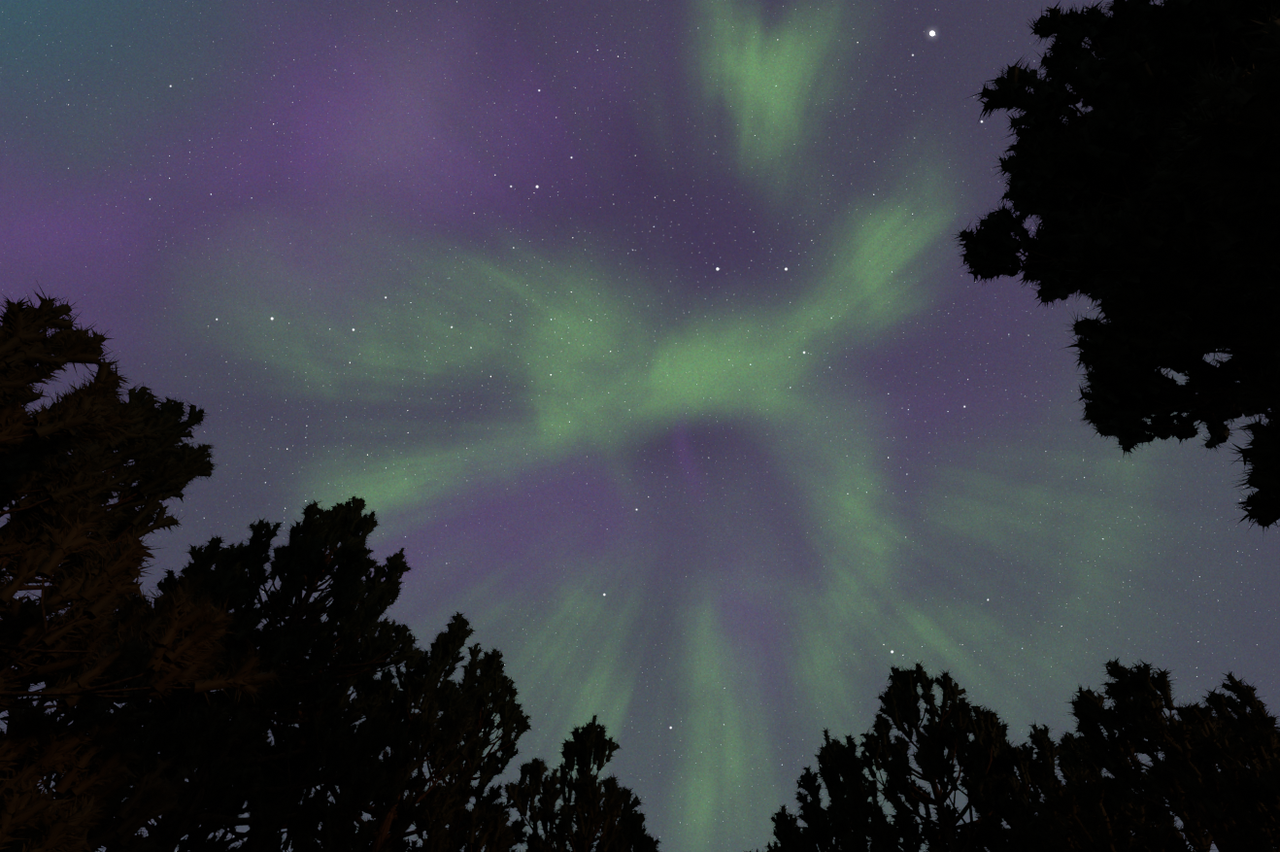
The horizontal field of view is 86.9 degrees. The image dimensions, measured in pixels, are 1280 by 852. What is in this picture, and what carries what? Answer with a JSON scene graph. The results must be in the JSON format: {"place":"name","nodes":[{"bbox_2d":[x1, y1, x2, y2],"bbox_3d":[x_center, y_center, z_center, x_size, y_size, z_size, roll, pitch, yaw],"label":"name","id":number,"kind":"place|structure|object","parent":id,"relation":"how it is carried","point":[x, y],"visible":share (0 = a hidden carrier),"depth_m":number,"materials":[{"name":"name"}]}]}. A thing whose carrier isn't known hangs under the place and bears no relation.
{"place":"outdoors","nodes":[
{"label":"outdoors","id":0,"kind":"place"},
{"bbox_2d":[0,0,1279,851],"label":"sky","id":1,"kind":"structure","parent":0,"point":[656,348],"materials":[{"name":"purple"}]},
{"bbox_3d":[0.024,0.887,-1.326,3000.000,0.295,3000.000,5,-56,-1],"label":"ground","id":2,"kind":"structure","parent":0,"visible":0},
{"bbox_2d":[0,381,228,735],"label":"pine","id":3,"kind":"object","parent":2,"relation":"on","point":[163,466],"visible":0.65,"depth_m":6.11,"materials":[{"name":"black plant"}]},
{"bbox_2d":[0,540,276,851],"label":"pine","id":4,"kind":"object","parent":2,"relation":"on","point":[196,838],"visible":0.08,"depth_m":7.78,"materials":[{"name":"black plant"}]},
{"bbox_2d":[0,281,296,851],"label":"pine","id":5,"kind":"object","parent":2,"relation":"on","point":[45,540],"visible":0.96,"depth_m":4.14,"materials":[{"name":"brown plant"}]},
{"bbox_2d":[11,494,429,851],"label":"pine","id":6,"kind":"object","parent":2,"relation":"on","point":[303,560],"visible":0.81,"depth_m":8.09,"materials":[{"name":"black plant"}]},
{"bbox_2d":[175,547,415,851],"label":"pine","id":7,"kind":"object","parent":2,"relation":"on","point":[395,565],"visible":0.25,"depth_m":10.63,"materials":[{"name":"black plant"}]},
{"bbox_2d":[239,610,519,851],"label":"pine","id":8,"kind":"object","parent":2,"relation":"on","point":[339,826],"visible":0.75,"depth_m":8.25,"materials":[{"name":"black plant"}]},
{"bbox_2d":[351,646,542,851],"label":"pine","id":9,"kind":"object","parent":2,"relation":"on","point":[492,679],"visible":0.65,"depth_m":10.77,"materials":[{"name":"black plant"}]},
{"bbox_2d":[502,712,654,851],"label":"pine","id":10,"kind":"object","parent":2,"relation":"on","point":[587,813],"visible":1,"depth_m":9.22,"materials":[{"name":"black plant"}]},
{"bbox_2d":[595,805,663,851],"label":"pine","id":11,"kind":"object","parent":2,"relation":"on","point":[643,839],"visible":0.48,"depth_m":11.23,"materials":[{"name":"black plant"}]},
{"bbox_2d":[743,804,803,851],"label":"pine","id":12,"kind":"object","parent":2,"relation":"on","point":[785,825],"visible":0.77,"depth_m":11.00,"materials":[{"name":"black plant"}]},
{"bbox_2d":[770,726,927,851],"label":"pine","id":13,"kind":"object","parent":2,"relation":"on","point":[820,831],"visible":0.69,"depth_m":9.42,"materials":[{"name":"black plant"}]},
{"bbox_2d":[833,659,1172,851],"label":"pine","id":14,"kind":"object","parent":2,"relation":"on","point":[900,699],"visible":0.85,"depth_m":8.25,"materials":[{"name":"black plant"}]},
{"bbox_2d":[916,716,1151,851],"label":"pine","id":15,"kind":"object","parent":2,"relation":"on","point":[1009,757],"visible":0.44,"depth_m":8.43,"materials":[{"name":"black plant"}]},
{"bbox_2d":[951,0,1279,559],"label":"pine","id":16,"kind":"object","parent":2,"relation":"on","point":[1146,189],"visible":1,"depth_m":4.41,"materials":[{"name":"black plant"}]},
{"bbox_2d":[1044,730,1206,851],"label":"pine","id":17,"kind":"object","parent":2,"relation":"on","point":[1072,748],"visible":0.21,"depth_m":9.15,"materials":[{"name":"black plant"}]},
{"bbox_2d":[989,656,1279,851],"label":"pine","id":18,"kind":"object","parent":2,"relation":"on","point":[1064,821],"visible":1,"depth_m":5.96,"materials":[{"name":"black plant"}]},
{"bbox_2d":[1192,671,1279,851],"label":"pine","id":19,"kind":"object","parent":2,"relation":"on","point":[1256,717],"visible":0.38,"depth_m":6.91,"materials":[{"name":"black plant"}]}
]}

